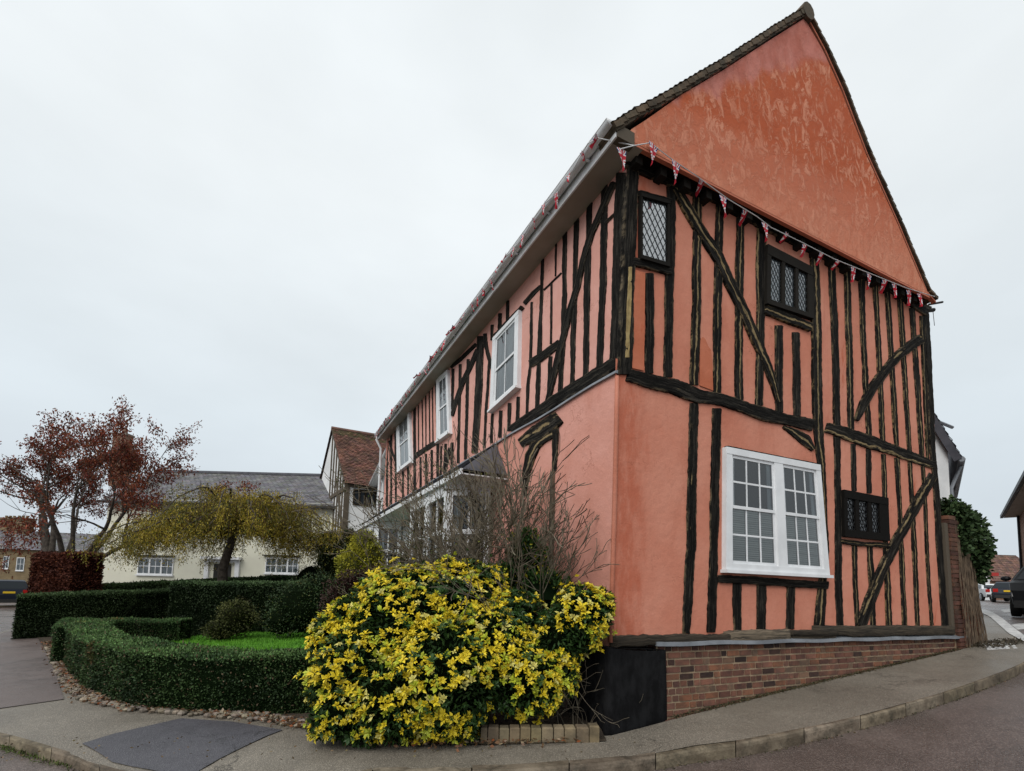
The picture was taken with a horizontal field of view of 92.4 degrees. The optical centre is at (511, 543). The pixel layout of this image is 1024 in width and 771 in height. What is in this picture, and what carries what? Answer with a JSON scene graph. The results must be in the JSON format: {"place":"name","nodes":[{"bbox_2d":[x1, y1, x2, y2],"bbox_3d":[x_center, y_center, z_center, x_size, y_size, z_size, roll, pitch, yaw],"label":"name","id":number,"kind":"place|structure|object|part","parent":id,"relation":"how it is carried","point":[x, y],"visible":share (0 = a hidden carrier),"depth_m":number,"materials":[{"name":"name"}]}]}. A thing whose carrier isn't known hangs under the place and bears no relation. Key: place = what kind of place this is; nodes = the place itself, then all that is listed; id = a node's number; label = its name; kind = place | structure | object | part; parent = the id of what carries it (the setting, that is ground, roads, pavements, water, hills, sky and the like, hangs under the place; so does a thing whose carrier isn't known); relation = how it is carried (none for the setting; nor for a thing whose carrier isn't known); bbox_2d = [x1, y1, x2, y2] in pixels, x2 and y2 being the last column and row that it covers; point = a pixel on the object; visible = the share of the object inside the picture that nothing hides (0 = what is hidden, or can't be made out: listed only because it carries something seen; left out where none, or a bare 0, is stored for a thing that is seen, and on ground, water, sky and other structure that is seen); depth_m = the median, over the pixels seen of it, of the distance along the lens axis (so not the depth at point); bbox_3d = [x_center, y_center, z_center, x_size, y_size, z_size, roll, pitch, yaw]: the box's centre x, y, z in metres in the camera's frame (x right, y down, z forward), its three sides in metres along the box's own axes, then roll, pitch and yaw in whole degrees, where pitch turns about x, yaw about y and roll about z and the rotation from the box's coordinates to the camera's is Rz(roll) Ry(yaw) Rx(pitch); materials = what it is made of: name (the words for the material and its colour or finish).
{"place":"outdoors","nodes":[
{"label":"outdoors","id":0,"kind":"place"},
{"bbox_2d":[0,629,63,707],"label":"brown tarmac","id":1,"kind":"structure","parent":0,"point":[26,676],"depth_m":8.10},
{"bbox_2d":[11,586,169,638],"bbox_3d":[-11.945,1.963,14.469,3.910,1.521,1.320,6,-7,-44],"label":"garden hedge","id":2,"kind":"object","parent":1,"relation":"on","point":[39,614],"visible":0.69,"depth_m":13.76,"materials":[{"name":"green plant"}]},
{"bbox_2d":[173,631,316,650],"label":"lawn","id":3,"kind":"structure","parent":0,"point":[258,644],"depth_m":10.70,"materials":[{"name":"green plant"}]},
{"bbox_2d":[198,596,261,640],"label":"border shrub","id":4,"kind":"object","parent":3,"relation":"on","point":[237,618],"visible":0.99,"depth_m":11.03,"materials":[{"name":"green plant"}]},
{"bbox_2d":[261,569,338,637],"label":"border shrub","id":5,"kind":"object","parent":3,"relation":"on","point":[296,608],"visible":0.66,"depth_m":11.22,"materials":[{"name":"green plant"}]},
{"bbox_2d":[317,562,389,613],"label":"heather bush","id":6,"kind":"object","parent":3,"relation":"on","point":[333,593],"visible":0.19,"depth_m":9.26,"materials":[{"name":"green plant"}]},
{"bbox_2d":[333,529,385,577],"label":"golden bush","id":7,"kind":"object","parent":3,"relation":"on","point":[347,560],"visible":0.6,"depth_m":11.82,"materials":[{"name":"yellow plant"}]},
{"bbox_2d":[37,637,606,743],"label":"garden soil","id":8,"kind":"structure","parent":0,"point":[568,718],"depth_m":5.38,"materials":[{"name":"brown soil"}]},
{"bbox_2d":[26,550,105,592],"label":"beech hedge","id":9,"kind":"object","parent":8,"relation":"on","point":[52,571],"visible":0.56,"depth_m":15.93,"materials":[{"name":"brown plant"}]},
{"bbox_2d":[0,394,260,578],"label":"cherry tree","id":10,"kind":"object","parent":8,"relation":"on","point":[130,457],"visible":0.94,"depth_m":18.34,"materials":[{"name":"red plant"}]},
{"bbox_2d":[49,616,315,713],"bbox_3d":[-5.643,1.786,8.281,10.286,0.976,2.602,-3,-6,39],"label":"box hedge","id":11,"kind":"object","parent":8,"relation":"on","point":[146,662],"visible":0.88,"depth_m":5.95,"materials":[{"name":"green plant"}]},
{"bbox_2d":[66,481,353,580],"bbox_3d":[-9.579,0.450,15.799,7.815,4.538,7.100,-1,-6,28],"label":"weeping tree","id":12,"kind":"object","parent":8,"relation":"on","point":[225,521],"visible":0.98,"depth_m":14.73,"materials":[{"name":"green plant"}]},
{"bbox_2d":[101,574,333,589],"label":"garden hedge","id":13,"kind":"object","parent":8,"relation":"on","point":[140,584],"visible":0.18,"depth_m":18.51,"materials":[{"name":"green plant"}]},
{"bbox_2d":[166,578,308,635],"bbox_3d":[-6.926,1.759,13.276,4.397,1.733,1.287,1,-5,6],"label":"garden hedge","id":14,"kind":"object","parent":8,"relation":"on","point":[198,602],"visible":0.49,"depth_m":12.86,"materials":[{"name":"green plant"}]},
{"bbox_2d":[310,526,356,579],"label":"climbing shrub","id":15,"kind":"object","parent":8,"relation":"on","point":[325,562],"visible":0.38,"depth_m":16.30,"materials":[{"name":"green plant"}]},
{"bbox_2d":[300,438,504,596],"bbox_3d":[-1.211,0.213,7.713,3.720,3.693,2.658,1,-5,0],"label":"bare shrub","id":16,"kind":"object","parent":8,"relation":"on","point":[395,530],"visible":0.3,"depth_m":7.34,"materials":[{"name":"brown plant"}]},
{"bbox_2d":[292,421,585,614],"bbox_3d":[-0.736,0.219,6.692,3.566,4.494,3.816,6,-7,-44],"label":"bare shrub","id":17,"kind":"object","parent":8,"relation":"on","point":[477,543],"visible":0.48,"depth_m":6.38,"materials":[{"name":"brown plant"}]},
{"bbox_2d":[293,548,617,749],"bbox_3d":[-0.586,1.018,5.243,3.381,2.020,1.876,1,-5,0],"label":"golden shrub","id":18,"kind":"object","parent":8,"relation":"on","point":[398,654],"visible":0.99,"depth_m":4.78,"materials":[{"name":"yellow plant"}]},
{"bbox_2d":[348,422,619,713],"bbox_3d":[0.268,0.279,6.463,2.870,3.634,4.185,-2,-6,33],"label":"bare shrub","id":19,"kind":"object","parent":8,"relation":"on","point":[522,504],"visible":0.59,"depth_m":5.52,"materials":[{"name":"brown plant"}]},
{"bbox_2d":[489,524,572,616],"bbox_3d":[0.247,0.322,6.041,1.194,1.170,0.696,0,-5,17],"label":"green shrub","id":20,"kind":"object","parent":8,"relation":"on","point":[551,590],"visible":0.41,"depth_m":5.89,"materials":[{"name":"green plant"}]},
{"bbox_2d":[481,723,598,743],"bbox_3d":[0.270,1.865,4.766,1.139,0.236,0.130,2,-5,-1],"label":"stone edging","id":21,"kind":"object","parent":8,"relation":"on","point":[587,733],"visible":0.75,"depth_m":4.71,"materials":[{"name":"stone"}]},
{"bbox_2d":[534,658,642,727],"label":"dry twigs","id":22,"kind":"object","parent":8,"relation":"on","point":[575,697],"visible":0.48,"depth_m":4.98,"materials":[{"name":"brown plant"}]},
{"bbox_2d":[0,614,1023,770],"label":"pavement","id":23,"kind":"structure","parent":0,"point":[52,723],"depth_m":5.12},
{"bbox_2d":[43,646,307,727],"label":"cobbles","id":24,"kind":"object","parent":23,"relation":"on","point":[178,712],"visible":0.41,"depth_m":5.79,"materials":[{"name":"beige stone"}]},
{"bbox_2d":[82,718,282,770],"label":"tarmac patch","id":25,"kind":"object","parent":23,"relation":"on","point":[198,735],"visible":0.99,"depth_m":4.74,"materials":[{"name":"grey asphalt"}]},
{"bbox_2d":[1,640,619,760],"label":"fallen leaves","id":26,"kind":"object","parent":23,"relation":"on","point":[102,697],"visible":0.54,"depth_m":5.48,"materials":[{"name":"brown plant"}]},
{"bbox_2d":[941,515,987,650],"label":"garden wall","id":27,"kind":"structure","parent":23,"relation":"on","point":[965,615],"depth_m":8.53,"materials":[{"name":"brick"}]},
{"bbox_2d":[940,494,997,584],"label":"ivy","id":28,"kind":"object","parent":27,"relation":"attached to","point":[978,540],"visible":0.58,"depth_m":8.82,"materials":[{"name":"green plant"}]},
{"bbox_2d":[971,637,1023,648],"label":"dead leaves","id":29,"kind":"object","parent":23,"relation":"on","point":[1009,641],"visible":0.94,"depth_m":8.62,"materials":[{"name":"brown plant"}]},
{"bbox_2d":[985,643,1016,649],"bbox_3d":[8.427,1.768,8.483,0.408,0.072,1.252,-3,-7,41],"label":"drain cover","id":30,"kind":"object","parent":23,"relation":"on","point":[991,648],"visible":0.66,"depth_m":8.27,"materials":[{"name":"paint"}]},
{"bbox_2d":[982,609,1023,640],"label":"road marking","id":31,"kind":"object","parent":23,"relation":"on","point":[1006,626],"visible":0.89,"depth_m":11.48,"materials":[{"name":"paint"}]},
{"bbox_2d":[0,600,1023,770],"bbox_3d":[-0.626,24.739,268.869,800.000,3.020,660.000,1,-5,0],"label":"road","id":32,"kind":"structure","parent":0,"point":[983,730],"depth_m":4.58,"materials":[{"name":"grey asphalt"}]},
{"bbox_2d":[0,580,28,602],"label":"parked car","id":33,"kind":"object","parent":32,"relation":"on","point":[10,590],"visible":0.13,"depth_m":30.56,"materials":[{"name":"black paint"}]},
{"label":"windows","id":34,"kind":"part","parent":33,"relation":"part of","materials":[{"name":"black glass"}]},
{"bbox_2d":[0,744,71,770],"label":"gutter grass","id":35,"kind":"structure","parent":32,"relation":"on","point":[23,752],"depth_m":4.59,"materials":[{"name":"green plant"}]},
{"bbox_2d":[0,515,104,582],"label":"brick cottage","id":36,"kind":"structure","parent":32,"relation":"on","point":[19,567],"depth_m":46.92,"materials":[{"name":"brown brick"}]},
{"bbox_2d":[2,556,9,568],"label":"window","id":37,"kind":"structure","parent":36,"relation":"in","point":[6,557],"depth_m":46.33,"materials":[{"name":"white paint"}]},
{"bbox_2d":[15,557,24,570],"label":"window","id":38,"kind":"structure","parent":36,"relation":"in","point":[20,562],"depth_m":46.66,"materials":[{"name":"white paint"}]},
{"bbox_2d":[96,429,335,582],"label":"cream house","id":39,"kind":"structure","parent":32,"relation":"on","point":[311,485],"depth_m":25.05,"materials":[{"name":"beige paint"}]},
{"bbox_2d":[135,557,173,575],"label":"window","id":40,"kind":"structure","parent":39,"relation":"in","point":[153,568],"depth_m":24.93,"materials":[{"name":"white paint"}]},
{"bbox_2d":[200,556,242,578],"bbox_3d":[-14.716,1.602,24.757,1.935,1.913,0.370,1,-5,0],"label":"door","id":41,"kind":"structure","parent":39,"relation":"in","point":[236,560],"depth_m":24.86,"materials":[{"name":"white paint"}]},
{"bbox_2d":[263,557,298,574],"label":"window","id":42,"kind":"structure","parent":39,"relation":"in","point":[290,569],"depth_m":24.95,"materials":[{"name":"white paint"}]},
{"bbox_2d":[290,563,323,580],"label":"domed bush","id":43,"kind":"object","parent":32,"relation":"on","point":[307,570],"visible":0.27,"depth_m":16.64,"materials":[{"name":"green plant"}]},
{"bbox_2d":[320,426,385,535],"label":"white timbered house","id":44,"kind":"structure","parent":32,"relation":"on","point":[349,452],"depth_m":25.00,"materials":[{"name":"tile"}]},
{"bbox_2d":[353,488,375,506],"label":"window","id":45,"kind":"structure","parent":44,"relation":"in","point":[362,496],"depth_m":23.70,"materials":[{"name":"black glass"}]},
{"bbox_2d":[368,448,385,512],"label":"white wing","id":46,"kind":"structure","parent":32,"relation":"on","point":[373,482],"depth_m":21.03,"materials":[{"name":"white paint"}]},
{"bbox_2d":[0,662,1023,770],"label":"kerb","id":47,"kind":"structure","parent":32,"relation":"on","point":[715,751],"depth_m":4.53,"materials":[{"name":"concrete"}]},
{"bbox_2d":[355,1,964,735],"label":"timber framed house","id":48,"kind":"structure","parent":32,"relation":"on","point":[745,411],"depth_m":6.64,"materials":[{"name":"paint"}]},
{"bbox_2d":[363,522,401,564],"bbox_3d":[-4.023,1.210,14.938,1.792,3.481,2.749,1,-5,0],"label":"bay window","id":49,"kind":"structure","parent":48,"relation":"in","point":[387,523],"depth_m":13.93,"materials":[{"name":"grey glass"}]},
{"bbox_2d":[396,412,412,473],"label":"window","id":50,"kind":"structure","parent":48,"relation":"in","point":[404,443],"depth_m":14.68,"materials":[{"name":"white paint"}]},
{"bbox_2d":[435,370,452,443],"bbox_3d":[-1.592,-3.228,11.409,0.170,1.732,1.332,4,-5,-26],"label":"window","id":51,"kind":"structure","parent":48,"relation":"in","point":[443,386],"depth_m":11.43,"materials":[{"name":"white paint"}]},
{"bbox_2d":[409,484,490,583],"bbox_3d":[-1.313,0.813,9.516,1.860,3.481,2.884,1,-5,0],"label":"bay window","id":52,"kind":"structure","parent":48,"relation":"in","point":[436,491],"depth_m":8.59,"materials":[{"name":"grey glass"}]},
{"bbox_2d":[374,134,631,438],"bbox_3d":[-1.903,-3.987,11.169,0.461,0.529,13.112,4,-6,-28],"label":"bunting","id":53,"kind":"object","parent":48,"relation":"attached to","point":[622,152],"visible":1,"depth_m":7.07,"materials":[{"name":"fabric"}]},
{"bbox_2d":[487,310,521,413],"bbox_3d":[-0.112,-3.085,8.379,0.163,1.431,1.137,4,-5,-26],"label":"window","id":54,"kind":"structure","parent":48,"relation":"in","point":[506,360],"depth_m":8.36,"materials":[{"name":"white paint"}]},
{"bbox_2d":[638,192,669,267],"bbox_3d":[1.700,-3.756,5.882,0.453,0.898,0.080,4,-5,-26],"label":"window","id":55,"kind":"structure","parent":48,"relation":"in","point":[653,211],"depth_m":5.88,"materials":[{"name":"black glass"}]},
{"bbox_2d":[720,447,833,577],"bbox_3d":[3.551,-0.378,6.535,2.135,1.603,0.125,4,-5,-26],"label":"window","id":56,"kind":"structure","parent":48,"relation":"in","point":[773,513],"depth_m":6.48,"materials":[{"name":"white paint"}]},
{"bbox_2d":[621,141,934,306],"bbox_3d":[4.204,-4.195,6.986,6.773,0.533,0.202,4,-5,-26],"label":"bunting","id":57,"kind":"object","parent":48,"relation":"attached to","point":[654,149],"visible":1,"depth_m":6.56,"materials":[{"name":"fabric"}]},
{"bbox_2d":[764,244,813,320],"bbox_3d":[3.942,-3.685,6.998,1.046,0.872,0.080,4,-5,-26],"label":"window","id":58,"kind":"structure","parent":48,"relation":"in","point":[788,279],"depth_m":6.98,"materials":[{"name":"black glass"}]},
{"bbox_2d":[841,490,889,540],"bbox_3d":[5.375,-0.415,7.475,1.192,0.696,0.080,4,-5,-26],"label":"window","id":59,"kind":"structure","parent":48,"relation":"in","point":[864,516],"depth_m":7.44,"materials":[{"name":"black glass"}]},
{"bbox_2d":[934,413,965,500],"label":"white gabled house","id":60,"kind":"structure","parent":32,"relation":"on","point":[950,458],"depth_m":12.37,"materials":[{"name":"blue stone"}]},
{"bbox_2d":[985,572,998,599],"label":"white cottage","id":61,"kind":"structure","parent":32,"relation":"on","point":[994,574],"depth_m":51.80,"materials":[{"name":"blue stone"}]},
{"bbox_2d":[978,584,1009,600],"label":"parked car","id":62,"kind":"object","parent":32,"relation":"on","point":[984,592],"visible":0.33,"depth_m":41.75,"materials":[{"name":"grey paint"}]},
{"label":"windows","id":63,"kind":"part","parent":62,"relation":"part of","materials":[{"name":"grey glass"}]},
{"bbox_2d":[986,582,1010,601],"bbox_3d":[37.261,3.643,36.897,2.300,1.505,4.460,-3,-7,43],"label":"parked car","id":64,"kind":"object","parent":32,"relation":"on","point":[1000,589],"visible":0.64,"depth_m":35.74,"materials":[{"name":"black paint"}]},
{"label":"windows","id":65,"kind":"part","parent":64,"relation":"part of","materials":[{"name":"black glass"}]},
{"bbox_2d":[989,555,1019,599],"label":"tiled cottage","id":66,"kind":"structure","parent":32,"relation":"on","point":[1006,565],"depth_m":64.02,"materials":[{"name":"brown tile"}]},
{"bbox_2d":[1000,471,1023,568],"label":"street brick house","id":67,"kind":"structure","parent":32,"relation":"on","point":[1014,507],"depth_m":21.58,"materials":[{"name":"white paint"}]},
{"bbox_2d":[1000,566,1023,616],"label":"parked car","id":68,"kind":"object","parent":32,"relation":"on","point":[1016,584],"visible":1,"depth_m":15.19,"materials":[{"name":"black paint"}]},
{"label":"windows","id":69,"kind":"part","parent":68,"relation":"part of","materials":[{"name":"black glass"}]},
{"bbox_2d":[1011,623,1023,629],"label":"road marking","id":70,"kind":"object","parent":32,"relation":"on","point":[1019,626],"visible":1,"depth_m":12.10,"materials":[{"name":"paint"}]},
{"bbox_2d":[0,0,1023,556],"label":"sky","id":71,"kind":"structure","parent":0,"point":[257,222],"materials":[{"name":"white"}]}
]}

